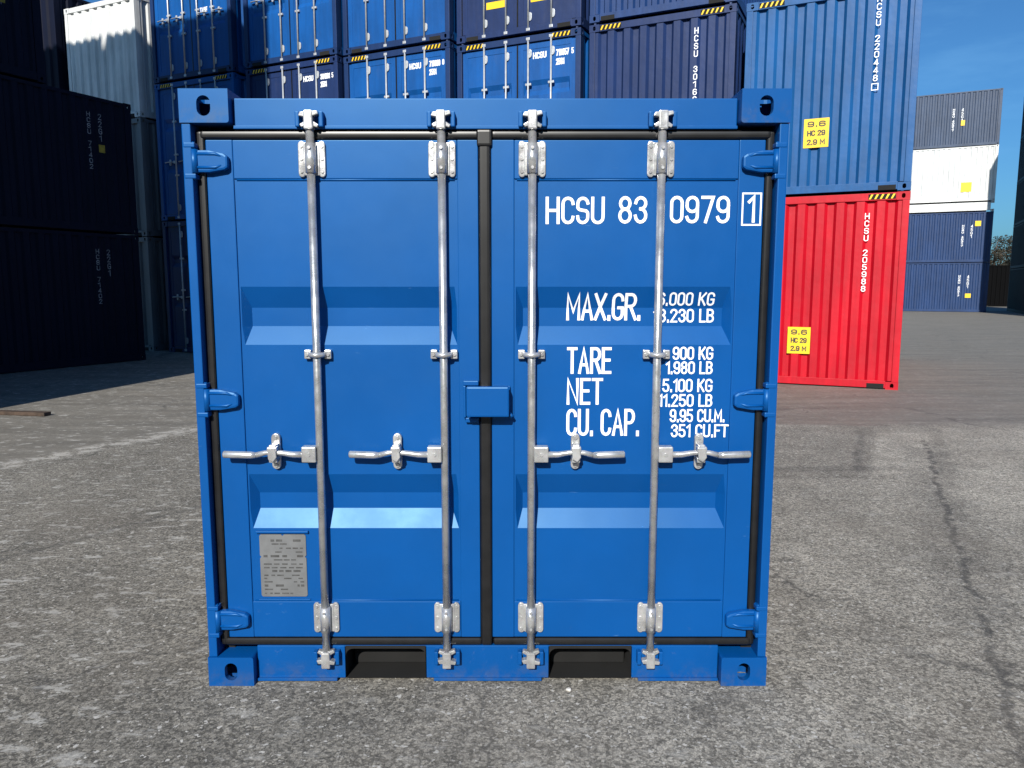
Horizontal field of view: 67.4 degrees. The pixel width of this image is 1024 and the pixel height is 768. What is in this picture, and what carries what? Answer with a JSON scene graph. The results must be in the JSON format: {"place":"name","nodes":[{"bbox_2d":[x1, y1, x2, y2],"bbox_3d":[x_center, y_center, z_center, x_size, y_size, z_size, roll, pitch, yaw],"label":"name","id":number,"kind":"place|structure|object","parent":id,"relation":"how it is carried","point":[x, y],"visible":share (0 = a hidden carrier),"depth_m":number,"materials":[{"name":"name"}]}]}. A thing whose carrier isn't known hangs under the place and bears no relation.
{"place":"outdoors","nodes":[
{"label":"outdoors","id":0,"kind":"place"},
{"bbox_2d":[0,306,1023,767],"bbox_3d":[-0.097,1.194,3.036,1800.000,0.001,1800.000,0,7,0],"label":"ground","id":1,"kind":"structure","parent":0,"point":[894,634],"depth_m":3.66,"materials":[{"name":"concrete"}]},
{"bbox_2d":[0,410,50,415],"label":"wood plank","id":2,"kind":"object","parent":1,"relation":"on","point":[24,413],"visible":1,"depth_m":9.34,"materials":[{"name":"brown wood"}]},
{"bbox_2d":[0,227,145,373],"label":"shipping container","id":3,"kind":"object","parent":1,"relation":"on","point":[68,298],"visible":1,"depth_m":14.75,"materials":[{"name":"metal"}]},
{"bbox_2d":[0,74,137,234],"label":"shipping container","id":4,"kind":"object","parent":3,"relation":"on","point":[66,160],"visible":0.83,"depth_m":14.56,"materials":[{"name":"blue metal"}]},
{"bbox_2d":[0,0,45,83],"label":"shipping container","id":5,"kind":"object","parent":4,"relation":"on","point":[21,48],"visible":0.89,"depth_m":13.73,"materials":[{"name":"metal"}]},
{"bbox_2d":[139,237,168,350],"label":"shipping container","id":6,"kind":"object","parent":1,"relation":"on","point":[153,286],"visible":0.17,"depth_m":18.58,"materials":[{"name":"metal"}]},
{"bbox_2d":[116,117,173,237],"bbox_3d":[-8.433,-5.277,21.282,2.438,2.720,6.058,4,8,26],"label":"shipping container","id":7,"kind":"object","parent":6,"relation":"on","point":[146,174],"visible":0.17,"depth_m":18.23,"materials":[{"name":"metal"}]},
{"bbox_2d":[64,0,157,120],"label":"shipping container","id":8,"kind":"object","parent":7,"relation":"on","point":[109,49],"visible":0.27,"depth_m":18.10,"materials":[{"name":"white metal"}]},
{"bbox_2d":[162,221,192,351],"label":"shipping container","id":9,"kind":"object","parent":1,"relation":"on","point":[176,263],"visible":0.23,"depth_m":18.04,"materials":[{"name":"blue metal"}]},
{"bbox_2d":[167,222,192,350],"bbox_3d":[-7.582,-2.249,17.910,1.118,2.980,0.115,4,8,26],"label":"door","id":10,"kind":"structure","parent":9,"relation":"in","point":[176,235],"depth_m":18.02,"materials":[{"name":"blue paint"}]},
{"bbox_2d":[154,72,246,220],"bbox_3d":[-5.781,-5.609,19.938,2.438,3.050,6.073,4,8,26],"label":"shipping container","id":11,"kind":"object","parent":9,"relation":"on","point":[170,159],"visible":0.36,"depth_m":17.60,"materials":[{"name":"blue metal"}]},
{"bbox_2d":[159,81,193,217],"bbox_3d":[-7.582,-5.299,17.520,1.118,2.980,0.115,4,8,26],"label":"door","id":12,"kind":"structure","parent":11,"relation":"in","point":[171,130],"depth_m":17.63,"materials":[{"name":"blue paint"}]},
{"bbox_2d":[149,0,248,83],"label":"shipping container","id":13,"kind":"object","parent":11,"relation":"on","point":[193,39],"visible":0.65,"depth_m":16.93,"materials":[{"name":"blue metal"}]},
{"bbox_2d":[154,0,192,78],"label":"door","id":14,"kind":"structure","parent":13,"relation":"in","point":[172,17],"depth_m":17.21,"materials":[{"name":"blue paint"}]},
{"bbox_2d":[190,0,229,73],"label":"door","id":15,"kind":"structure","parent":13,"relation":"in","point":[209,21],"depth_m":16.75,"materials":[{"name":"blue paint"}]},
{"bbox_2d":[194,77,230,90],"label":"door","id":16,"kind":"structure","parent":11,"relation":"in","point":[223,83],"depth_m":16.80,"materials":[{"name":"blue paint"}]},
{"bbox_2d":[177,88,791,685],"bbox_3d":[-0.097,-0.085,4.087,2.200,2.270,2.466,0,7,0],"label":"shipping container","id":17,"kind":"object","parent":1,"relation":"on","point":[485,388],"visible":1,"depth_m":2.93,"materials":[{"name":"blue metal"}]},
{"bbox_2d":[183,110,480,668],"bbox_3d":[-0.655,0.063,2.941,1.072,2.124,0.142,0,7,0],"label":"door","id":18,"kind":"structure","parent":17,"relation":"in","point":[341,268],"depth_m":2.93,"materials":[{"name":"blue paint"}]},
{"bbox_2d":[466,110,786,668],"bbox_3d":[0.413,0.063,2.938,1.168,2.124,0.148,0,7,0],"label":"door","id":19,"kind":"structure","parent":17,"relation":"in","point":[620,401],"depth_m":2.93,"materials":[{"name":"blue paint"}]},
{"bbox_2d":[778,191,910,389],"bbox_3d":[6.061,-1.780,14.664,2.438,2.945,6.058,4,8,26],"label":"shipping container","id":20,"kind":"object","parent":1,"relation":"on","point":[843,275],"visible":0.73,"depth_m":11.83,"materials":[{"name":"red metal"}]},
{"bbox_2d":[744,0,922,196],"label":"shipping container","id":21,"kind":"object","parent":20,"relation":"on","point":[846,71],"visible":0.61,"depth_m":11.53,"materials":[{"name":"blue metal"}]},
{"bbox_2d":[903,262,989,311],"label":"shipping container","id":22,"kind":"object","parent":1,"relation":"on","point":[954,287],"visible":0.53,"depth_m":46.29,"materials":[{"name":"blue metal"}]},
{"bbox_2d":[906,211,993,262],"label":"shipping container","id":23,"kind":"object","parent":22,"relation":"on","point":[963,237],"visible":0.54,"depth_m":45.93,"materials":[{"name":"blue metal"}]},
{"bbox_2d":[909,200,994,213],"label":"flat rack","id":24,"kind":"object","parent":23,"relation":"on","point":[952,207],"visible":0.42,"depth_m":45.80,"materials":[{"name":"white metal"}]},
{"bbox_2d":[910,144,998,204],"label":"shipping container","id":25,"kind":"object","parent":24,"relation":"on","point":[954,175],"visible":0.38,"depth_m":45.47,"materials":[{"name":"white metal"}]},
{"bbox_2d":[913,88,1003,149],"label":"shipping container","id":26,"kind":"object","parent":25,"relation":"on","point":[960,119],"visible":0.41,"depth_m":45.06,"materials":[{"name":"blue metal"}]},
{"bbox_2d":[986,265,1009,305],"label":"shipping container","id":27,"kind":"object","parent":1,"relation":"on","point":[998,285],"visible":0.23,"depth_m":58.01,"materials":[{"name":"black metal"}]},
{"bbox_2d":[990,236,1011,264],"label":"tree","id":28,"kind":"object","parent":1,"relation":"on","point":[995,256],"visible":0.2,"depth_m":88.50,"materials":[{"name":"green plant"}]},
{"bbox_2d":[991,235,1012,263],"bbox_3d":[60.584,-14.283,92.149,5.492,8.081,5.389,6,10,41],"label":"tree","id":29,"kind":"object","parent":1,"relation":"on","point":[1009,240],"visible":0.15,"depth_m":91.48,"materials":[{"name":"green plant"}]},
{"bbox_2d":[1007,268,1023,313],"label":"shipping container","id":30,"kind":"object","parent":1,"relation":"on","point":[1015,302],"visible":1,"depth_m":45.67,"materials":[{"name":"metal"}]},
{"bbox_2d":[1010,223,1023,268],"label":"shipping container","id":31,"kind":"object","parent":30,"relation":"on","point":[1017,256],"visible":1,"depth_m":46.08,"materials":[{"name":"metal"}]},
{"bbox_2d":[1013,179,1023,226],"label":"shipping container","id":32,"kind":"object","parent":31,"relation":"on","point":[1019,212],"visible":0.9,"depth_m":46.40,"materials":[{"name":"metal"}]},
{"bbox_2d":[1017,138,1023,183],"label":"shipping container","id":33,"kind":"object","parent":32,"relation":"on","point":[1020,178],"visible":0.82,"depth_m":46.76,"materials":[{"name":"blue metal"}]},
{"bbox_2d":[1021,104,1023,139],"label":"shipping container","id":34,"kind":"object","parent":33,"relation":"on","point":[1022,133],"visible":0.76,"depth_m":47.03,"materials":[{"name":"blue metal"}]},
{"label":"shipping container","id":35,"kind":"object","parent":1,"relation":"on","visible":0},
{"bbox_2d":[457,27,589,97],"bbox_3d":[1.394,-5.034,16.514,2.438,2.960,6.073,4,8,26],"label":"shipping container","id":36,"kind":"object","parent":35,"relation":"on","point":[551,65],"visible":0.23,"depth_m":13.64,"materials":[{"name":"blue metal"}]},
{"bbox_2d":[463,41,516,97],"bbox_3d":[-0.407,-4.724,14.096,1.118,2.890,0.115,4,8,26],"label":"door","id":37,"kind":"structure","parent":36,"relation":"in","point":[487,73],"depth_m":13.97,"materials":[{"name":"blue paint"}]},
{"bbox_2d":[457,0,590,45],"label":"shipping container","id":38,"kind":"object","parent":36,"relation":"on","point":[481,21],"visible":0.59,"depth_m":13.66,"materials":[{"name":"blue metal"}]},
{"bbox_2d":[462,0,517,37],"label":"door","id":39,"kind":"structure","parent":38,"relation":"in","point":[479,16],"depth_m":13.86,"materials":[{"name":"blue paint"}]},
{"bbox_2d":[517,0,575,30],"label":"door","id":40,"kind":"structure","parent":38,"relation":"in","point":[529,12],"depth_m":13.41,"materials":[{"name":"blue paint"}]},
{"bbox_2d":[517,34,575,97],"bbox_3d":[0.601,-4.662,13.612,1.118,2.890,0.115,4,8,26],"label":"door","id":41,"kind":"structure","parent":36,"relation":"in","point":[545,69],"depth_m":13.50,"materials":[{"name":"blue paint"}]},
{"bbox_2d":[85,0,1023,264],"label":"sky","id":42,"kind":"structure","parent":0,"point":[966,45],"materials":[{"name":"blue"}]},
{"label":"shipping container","id":43,"kind":"object","parent":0,"visible":0},
{"bbox_2d":[343,41,457,97],"bbox_3d":[-0.937,-5.267,17.621,2.438,3.020,6.073,4,8,26],"label":"shipping container","id":44,"kind":"object","parent":43,"relation":"on","point":[427,71],"visible":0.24,"depth_m":14.73,"materials":[{"name":"blue metal"}]},
{"bbox_2d":[349,53,396,97],"bbox_3d":[-2.738,-4.957,15.201,1.118,2.950,0.115,4,8,26],"label":"door","id":45,"kind":"structure","parent":44,"relation":"in","point":[376,78],"depth_m":15.06,"materials":[{"name":"blue paint"}]},
{"bbox_2d":[342,0,458,56],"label":"shipping container","id":46,"kind":"object","parent":44,"relation":"on","point":[372,26],"visible":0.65,"depth_m":14.73,"materials":[{"name":"blue metal"}]},
{"bbox_2d":[348,0,395,49],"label":"door","id":47,"kind":"structure","parent":46,"relation":"in","point":[369,21],"depth_m":14.94,"materials":[{"name":"blue paint"}]},
{"bbox_2d":[395,0,444,43],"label":"door","id":48,"kind":"structure","parent":46,"relation":"in","point":[413,18],"depth_m":14.48,"materials":[{"name":"blue paint"}]},
{"bbox_2d":[396,47,445,97],"bbox_3d":[-1.730,-4.895,14.719,1.118,2.950,0.115,4,8,26],"label":"door","id":49,"kind":"structure","parent":44,"relation":"in","point":[418,75],"depth_m":14.60,"materials":[{"name":"blue paint"}]},
{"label":"shipping container","id":50,"kind":"object","parent":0,"visible":0},
{"bbox_2d":[245,55,344,97],"bbox_3d":[-3.269,-5.455,18.733,2.438,3.050,6.073,4,8,26],"label":"shipping container","id":51,"kind":"object","parent":50,"relation":"on","point":[320,78],"visible":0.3,"depth_m":15.81,"materials":[{"name":"blue metal"}]},
{"bbox_2d":[251,66,291,97],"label":"door","id":52,"kind":"structure","parent":51,"relation":"in","point":[278,84],"depth_m":16.15,"materials":[{"name":"blue paint"}]},
{"bbox_2d":[243,0,345,69],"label":"shipping container","id":53,"kind":"object","parent":51,"relation":"on","point":[279,32],"visible":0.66,"depth_m":15.80,"materials":[{"name":"blue metal"}]},
{"bbox_2d":[248,0,290,63],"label":"door","id":54,"kind":"structure","parent":53,"relation":"in","point":[269,20],"depth_m":16.03,"materials":[{"name":"blue paint"}]},
{"bbox_2d":[289,0,332,57],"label":"door","id":55,"kind":"structure","parent":53,"relation":"in","point":[311,27],"depth_m":15.58,"materials":[{"name":"blue paint"}]},
{"bbox_2d":[291,61,334,97],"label":"door","id":56,"kind":"structure","parent":51,"relation":"in","point":[317,81],"depth_m":15.69,"materials":[{"name":"blue paint"}]},
{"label":"shipping container","id":57,"kind":"object","parent":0,"visible":0},
{"bbox_2d":[40,0,89,90],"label":"shipping container","id":58,"kind":"object","parent":57,"relation":"on","point":[54,43],"depth_m":18.99,"materials":[{"name":"metal"}]},
{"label":"shipping container","id":59,"kind":"object","parent":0,"visible":0},
{"bbox_2d":[589,3,745,97],"bbox_3d":[3.729,-4.892,15.402,2.438,2.960,6.058,4,8,26],"label":"shipping container","id":60,"kind":"object","parent":59,"relation":"on","point":[699,53],"visible":0.32,"depth_m":12.57,"materials":[{"name":"blue metal"}]},
{"bbox_2d":[589,0,771,24],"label":"shipping container","id":61,"kind":"object","parent":60,"relation":"on","point":[606,11],"visible":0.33,"depth_m":12.72,"materials":[{"name":"blue metal"}]}
]}

